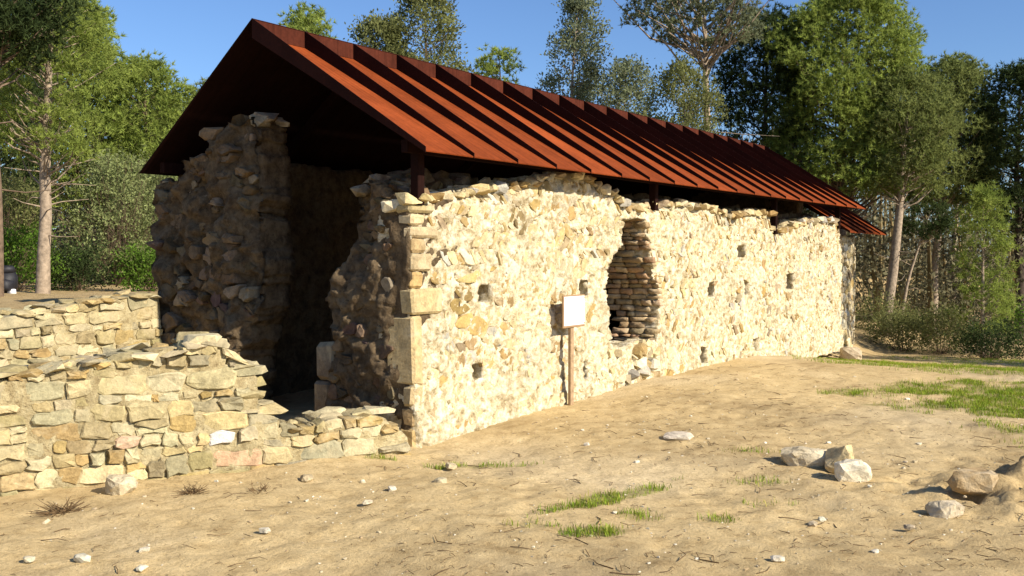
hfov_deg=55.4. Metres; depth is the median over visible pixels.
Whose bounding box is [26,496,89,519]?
dry weed
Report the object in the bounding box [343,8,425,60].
oak tree
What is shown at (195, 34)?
sky
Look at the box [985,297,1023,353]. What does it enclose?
bush
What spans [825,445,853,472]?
rock
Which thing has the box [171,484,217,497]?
dry weed
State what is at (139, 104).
pine tree
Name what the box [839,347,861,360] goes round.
rock
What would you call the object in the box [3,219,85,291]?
bush
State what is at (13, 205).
sapling thicket
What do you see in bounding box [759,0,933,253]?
pine tree
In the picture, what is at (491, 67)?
pine tree
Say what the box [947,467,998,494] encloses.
rock
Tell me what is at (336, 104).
shelter roof
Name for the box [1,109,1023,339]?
woodland
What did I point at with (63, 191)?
pine tree
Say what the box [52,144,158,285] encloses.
sapling thicket
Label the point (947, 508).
rock
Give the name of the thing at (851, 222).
roof
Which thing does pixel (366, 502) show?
pebble
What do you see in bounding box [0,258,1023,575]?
ground
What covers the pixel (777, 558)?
pebble
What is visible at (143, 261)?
bush
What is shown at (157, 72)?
pine tree
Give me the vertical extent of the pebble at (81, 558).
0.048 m
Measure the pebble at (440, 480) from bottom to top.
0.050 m
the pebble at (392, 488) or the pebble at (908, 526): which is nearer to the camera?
the pebble at (908, 526)
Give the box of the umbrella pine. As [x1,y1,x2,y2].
[600,0,773,135]
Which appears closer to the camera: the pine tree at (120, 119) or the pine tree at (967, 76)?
the pine tree at (120, 119)
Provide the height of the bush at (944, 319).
1.746 m
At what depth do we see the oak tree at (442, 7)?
29.66 m
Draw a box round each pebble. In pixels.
[23,556,34,562]
[73,553,90,562]
[136,565,148,571]
[139,547,149,552]
[259,527,270,532]
[300,474,313,481]
[362,500,372,504]
[388,486,396,490]
[434,477,446,482]
[445,462,456,469]
[770,555,784,561]
[808,521,817,526]
[903,524,914,529]
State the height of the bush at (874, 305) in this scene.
1.604 m
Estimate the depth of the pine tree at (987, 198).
23.76 m
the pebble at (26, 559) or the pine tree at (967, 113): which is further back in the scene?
the pine tree at (967, 113)
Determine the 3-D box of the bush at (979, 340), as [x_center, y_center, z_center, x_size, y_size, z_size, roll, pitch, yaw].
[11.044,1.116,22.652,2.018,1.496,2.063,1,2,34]
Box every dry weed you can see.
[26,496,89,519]
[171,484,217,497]
[240,482,275,493]
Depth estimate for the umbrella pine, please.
25.58 m
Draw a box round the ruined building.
[146,112,855,447]
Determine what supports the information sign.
on the ground at (168, 514)
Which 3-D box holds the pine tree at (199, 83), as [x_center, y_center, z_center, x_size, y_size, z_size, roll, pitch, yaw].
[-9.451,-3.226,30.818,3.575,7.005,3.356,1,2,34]
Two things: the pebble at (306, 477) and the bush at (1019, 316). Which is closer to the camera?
the pebble at (306, 477)
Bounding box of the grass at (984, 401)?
[365,354,1023,537]
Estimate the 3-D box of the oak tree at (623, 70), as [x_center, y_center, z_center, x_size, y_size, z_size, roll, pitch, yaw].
[3.657,-3.836,31.957,3.282,7.808,3.381,1,2,34]
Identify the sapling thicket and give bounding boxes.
[1,160,65,281]
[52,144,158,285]
[99,157,177,284]
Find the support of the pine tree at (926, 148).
on the ground at (168, 514)
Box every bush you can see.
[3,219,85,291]
[26,232,120,290]
[110,236,157,291]
[855,289,923,336]
[856,303,940,352]
[894,298,979,354]
[939,304,1023,359]
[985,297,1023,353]
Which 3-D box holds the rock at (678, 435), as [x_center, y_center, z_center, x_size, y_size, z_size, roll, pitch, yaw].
[1.608,1.429,9.401,0.274,0.076,0.261,1,2,19]
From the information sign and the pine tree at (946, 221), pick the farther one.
the pine tree at (946, 221)
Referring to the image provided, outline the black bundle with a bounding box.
[4,265,17,293]
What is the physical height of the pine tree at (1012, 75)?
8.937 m
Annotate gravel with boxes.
[0,363,1023,575]
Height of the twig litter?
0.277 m
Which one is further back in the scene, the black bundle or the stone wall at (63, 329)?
the black bundle
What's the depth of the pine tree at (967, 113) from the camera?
33.54 m
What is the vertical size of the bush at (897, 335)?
1.544 m
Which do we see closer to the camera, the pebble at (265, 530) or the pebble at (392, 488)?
the pebble at (265, 530)
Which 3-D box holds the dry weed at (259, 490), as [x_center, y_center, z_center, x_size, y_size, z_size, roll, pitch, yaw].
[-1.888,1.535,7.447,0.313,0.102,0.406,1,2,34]
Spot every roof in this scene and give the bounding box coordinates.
[139,18,865,233]
[803,203,886,235]
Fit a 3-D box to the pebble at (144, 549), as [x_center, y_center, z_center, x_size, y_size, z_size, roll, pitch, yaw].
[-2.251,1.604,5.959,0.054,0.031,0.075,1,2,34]
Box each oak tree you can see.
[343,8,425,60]
[377,0,486,75]
[535,0,613,104]
[585,54,663,117]
[635,51,734,134]
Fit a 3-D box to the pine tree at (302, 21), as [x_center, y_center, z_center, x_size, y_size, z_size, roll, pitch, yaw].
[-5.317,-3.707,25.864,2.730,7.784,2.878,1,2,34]
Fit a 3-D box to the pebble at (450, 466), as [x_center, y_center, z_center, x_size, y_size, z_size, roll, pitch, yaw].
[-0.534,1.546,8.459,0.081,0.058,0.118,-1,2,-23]
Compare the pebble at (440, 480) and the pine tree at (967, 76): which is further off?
the pine tree at (967, 76)
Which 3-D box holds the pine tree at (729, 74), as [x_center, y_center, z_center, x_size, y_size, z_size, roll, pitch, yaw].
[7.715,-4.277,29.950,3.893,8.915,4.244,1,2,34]
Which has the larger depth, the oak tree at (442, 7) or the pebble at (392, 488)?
the oak tree at (442, 7)
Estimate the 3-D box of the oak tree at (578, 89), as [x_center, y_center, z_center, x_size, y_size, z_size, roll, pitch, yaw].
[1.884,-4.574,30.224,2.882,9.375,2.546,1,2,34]
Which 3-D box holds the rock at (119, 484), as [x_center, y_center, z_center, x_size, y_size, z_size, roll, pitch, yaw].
[-2.996,1.511,7.460,0.226,0.173,0.201,1,2,34]
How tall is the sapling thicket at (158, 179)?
3.157 m
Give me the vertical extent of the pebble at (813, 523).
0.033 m
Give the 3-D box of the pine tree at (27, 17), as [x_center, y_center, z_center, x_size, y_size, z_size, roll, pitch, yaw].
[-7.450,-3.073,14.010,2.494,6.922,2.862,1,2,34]
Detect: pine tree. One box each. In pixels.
[0,0,101,296]
[0,0,133,293]
[0,26,115,282]
[0,36,68,234]
[7,0,153,283]
[77,48,197,282]
[101,85,183,270]
[178,75,206,111]
[276,0,337,38]
[472,44,528,86]
[708,1,824,214]
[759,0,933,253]
[846,63,970,336]
[886,48,1010,332]
[892,198,959,331]
[931,98,1000,327]
[945,180,1023,357]
[953,57,1023,338]
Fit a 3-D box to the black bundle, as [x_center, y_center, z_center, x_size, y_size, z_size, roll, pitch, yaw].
[-8.024,-0.131,15.444,0.432,0.456,0.345,1,2,34]
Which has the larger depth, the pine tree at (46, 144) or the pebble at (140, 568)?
the pine tree at (46, 144)
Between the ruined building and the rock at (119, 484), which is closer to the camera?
the rock at (119, 484)
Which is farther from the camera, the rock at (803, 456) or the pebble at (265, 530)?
the rock at (803, 456)
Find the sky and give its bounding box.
[0,0,1023,256]
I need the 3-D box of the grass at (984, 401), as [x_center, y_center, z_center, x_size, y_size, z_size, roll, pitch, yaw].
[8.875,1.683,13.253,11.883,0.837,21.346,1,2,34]
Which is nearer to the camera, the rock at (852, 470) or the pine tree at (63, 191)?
the rock at (852, 470)
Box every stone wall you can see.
[0,289,162,366]
[0,331,410,496]
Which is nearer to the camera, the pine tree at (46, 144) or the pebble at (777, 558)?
the pebble at (777, 558)
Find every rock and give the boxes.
[105,474,137,495]
[663,431,693,439]
[780,446,826,467]
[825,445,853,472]
[834,459,871,482]
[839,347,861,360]
[924,500,964,517]
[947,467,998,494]
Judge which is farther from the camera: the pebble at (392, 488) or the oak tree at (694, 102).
the oak tree at (694, 102)
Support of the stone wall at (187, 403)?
on the ground at (168, 514)
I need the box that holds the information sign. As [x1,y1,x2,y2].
[562,294,584,404]
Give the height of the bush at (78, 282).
1.498 m
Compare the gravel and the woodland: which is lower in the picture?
the gravel
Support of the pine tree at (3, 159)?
on the ground at (168, 514)
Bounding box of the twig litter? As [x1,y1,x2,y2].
[0,364,1023,575]

